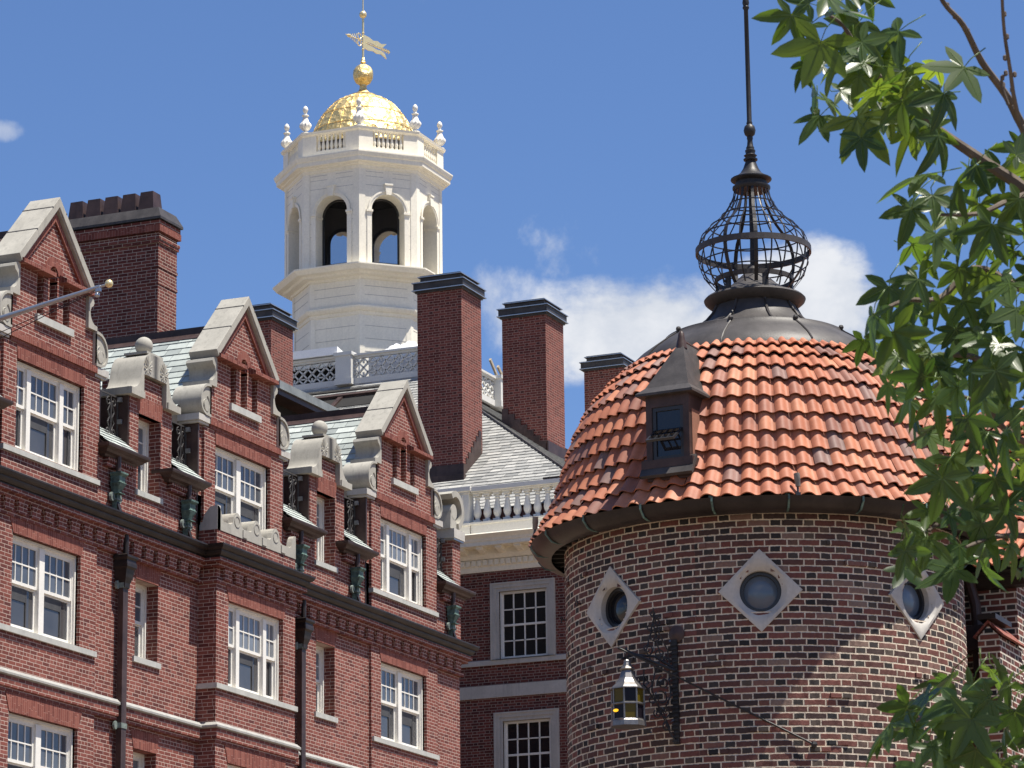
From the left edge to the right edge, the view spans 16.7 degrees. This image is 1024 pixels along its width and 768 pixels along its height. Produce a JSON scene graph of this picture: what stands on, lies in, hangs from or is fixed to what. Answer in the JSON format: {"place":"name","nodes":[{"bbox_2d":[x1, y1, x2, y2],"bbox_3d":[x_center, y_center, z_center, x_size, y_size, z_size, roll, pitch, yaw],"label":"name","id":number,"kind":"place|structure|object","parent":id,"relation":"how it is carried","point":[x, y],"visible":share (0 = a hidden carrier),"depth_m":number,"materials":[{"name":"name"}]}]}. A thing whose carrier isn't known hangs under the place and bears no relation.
{"place":"outdoors","nodes":[
{"label":"outdoors","id":0,"kind":"place"},
{"bbox_2d":[0,191,479,767],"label":"brick hall","id":1,"kind":"structure","parent":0,"point":[222,545],"depth_m":63.97,"materials":[{"name":"red brick"}]},
{"bbox_2d":[7,713,72,767],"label":"window","id":2,"kind":"structure","parent":1,"relation":"in","point":[32,743],"depth_m":57.57,"materials":[{"name":"white paint"}]},
{"bbox_2d":[0,535,96,657],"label":"window","id":3,"kind":"structure","parent":1,"relation":"in","point":[43,591],"depth_m":58.30,"materials":[{"name":"white paint"}]},
{"bbox_2d":[0,361,99,485],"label":"window","id":4,"kind":"structure","parent":1,"relation":"in","point":[47,406],"depth_m":59.10,"materials":[{"name":"white paint"}]},
{"bbox_2d":[0,279,112,338],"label":"flagpole","id":5,"kind":"object","parent":1,"relation":"attached to","point":[107,284],"visible":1,"depth_m":55.05,"materials":[{"name":"silver metal"}]},
{"bbox_2d":[133,752,143,767],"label":"window","id":6,"kind":"structure","parent":1,"relation":"in","point":[138,759],"depth_m":61.11,"materials":[{"name":"white paint"}]},
{"bbox_2d":[132,583,160,669],"bbox_3d":[-6.589,4.242,61.409,0.387,1.490,0.980,-7,-15,22],"label":"window","id":7,"kind":"structure","parent":1,"relation":"in","point":[139,656],"depth_m":61.70,"materials":[{"name":"white paint"}]},
{"bbox_2d":[135,420,162,504],"bbox_3d":[-6.626,1.348,62.140,0.387,1.500,0.980,-7,-15,22],"label":"window","id":8,"kind":"structure","parent":1,"relation":"in","point":[143,427],"depth_m":62.44,"materials":[{"name":"white paint"}]},
{"bbox_2d":[200,447,265,529],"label":"window","id":9,"kind":"structure","parent":1,"relation":"in","point":[240,483],"depth_m":65.44,"materials":[{"name":"white paint"}]},
{"bbox_2d":[196,603,297,711],"bbox_3d":[-4.875,5.028,64.353,0.420,1.675,3.250,-7,-15,22],"label":"window","id":10,"kind":"structure","parent":1,"relation":"in","point":[253,637],"depth_m":64.50,"materials":[{"name":"white paint"}]},
{"bbox_2d":[314,646,337,722],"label":"window","id":11,"kind":"structure","parent":1,"relation":"in","point":[319,713],"depth_m":68.10,"materials":[{"name":"white paint"}]},
{"bbox_2d":[314,497,337,572],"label":"window","id":12,"kind":"structure","parent":1,"relation":"in","point":[319,562],"depth_m":68.83,"materials":[{"name":"white paint"}]},
{"bbox_2d":[368,518,438,616],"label":"window","id":13,"kind":"structure","parent":1,"relation":"in","point":[401,548],"depth_m":71.82,"materials":[{"name":"white paint"}]},
{"bbox_2d":[372,663,439,759],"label":"window","id":14,"kind":"structure","parent":1,"relation":"in","point":[401,690],"depth_m":70.98,"materials":[{"name":"white paint"}]},
{"bbox_2d":[252,271,634,767],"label":"georgian hall","id":15,"kind":"structure","parent":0,"point":[497,446],"depth_m":87.42,"materials":[{"name":"red brick"}]},
{"bbox_2d":[293,346,342,360],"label":"white sheet","id":16,"kind":"object","parent":15,"relation":"on","point":[314,353],"visible":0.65,"depth_m":96.79,"materials":[{"name":"white fabric"}]},
{"bbox_2d":[273,0,452,377],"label":"bell tower","id":17,"kind":"structure","parent":15,"relation":"on","point":[364,172],"depth_m":100.48,"materials":[{"name":"beige paint"}]},
{"bbox_2d":[369,341,417,375],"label":"tarpaulin","id":18,"kind":"object","parent":15,"relation":"on","point":[403,345],"visible":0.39,"depth_m":96.48,"materials":[{"name":"white fabric"}]},
{"bbox_2d":[489,358,497,374],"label":"lumber board","id":19,"kind":"object","parent":15,"relation":"on","point":[493,366],"visible":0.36,"depth_m":104.15,"materials":[{"name":"beige wood"}]},
{"bbox_2d":[497,365,502,374],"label":"lumber board","id":20,"kind":"object","parent":15,"relation":"on","point":[499,369],"visible":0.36,"depth_m":104.59,"materials":[{"name":"beige wood"}]},
{"bbox_2d":[490,577,555,659],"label":"window","id":21,"kind":"structure","parent":15,"relation":"in","point":[526,625],"depth_m":82.74,"materials":[{"name":"black glass"}]},
{"bbox_2d":[493,708,559,767],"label":"window","id":22,"kind":"structure","parent":15,"relation":"in","point":[535,743],"depth_m":82.02,"materials":[{"name":"white paint"}]},
{"bbox_2d":[0,0,1023,448],"label":"sky","id":23,"kind":"structure","parent":0,"point":[591,147],"materials":[{"name":"blue"}]},
{"bbox_2d":[946,408,1023,767],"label":"brick wing","id":24,"kind":"structure","parent":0,"point":[994,617],"depth_m":37.63,"materials":[{"name":"red brick"}]},
{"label":"ground","id":25,"kind":"structure","parent":0,"visible":0},
{"bbox_2d":[528,0,997,767],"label":"brick turret","id":26,"kind":"object","parent":25,"relation":"on","point":[692,450],"visible":0.84,"depth_m":34.73,"materials":[{"name":"brick"}]},
{"bbox_2d":[532,516,537,537],"bbox_3d":[0.264,1.487,36.119,0.070,0.257,0.181,6,-15,-23],"label":"spotlight","id":27,"kind":"object","parent":26,"relation":"attached to","point":[535,522],"visible":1,"depth_m":36.15,"materials":[{"name":"grey metal"}]},
{"bbox_2d":[617,608,817,747],"bbox_3d":[2.013,2.902,34.271,1.934,1.445,0.288,-1,-14,3],"label":"wrought bracket","id":28,"kind":"object","parent":26,"relation":"attached to","point":[676,634],"visible":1,"depth_m":34.31,"materials":[{"name":"black metal"}]},
{"bbox_2d":[609,647,645,729],"bbox_3d":[1.136,2.977,34.181,0.342,0.797,0.342,1,-14,-7],"label":"hanging lantern","id":29,"kind":"object","parent":28,"relation":"hanging from","point":[627,689],"visible":1,"depth_m":34.03,"materials":[{"name":"grey metal"}]},
{"bbox_2d":[794,473,804,494],"bbox_3d":[2.865,1.004,34.293,0.180,0.255,0.070,4,-15,-17],"label":"spotlight","id":30,"kind":"object","parent":26,"relation":"attached to","point":[797,480],"visible":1,"depth_m":34.27,"materials":[{"name":"grey metal"}]},
{"bbox_2d":[751,0,1023,767],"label":"sweetgum tree","id":31,"kind":"object","parent":25,"relation":"on","point":[899,99],"visible":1,"depth_m":8.90,"materials":[{"name":"green plant"}]}
]}

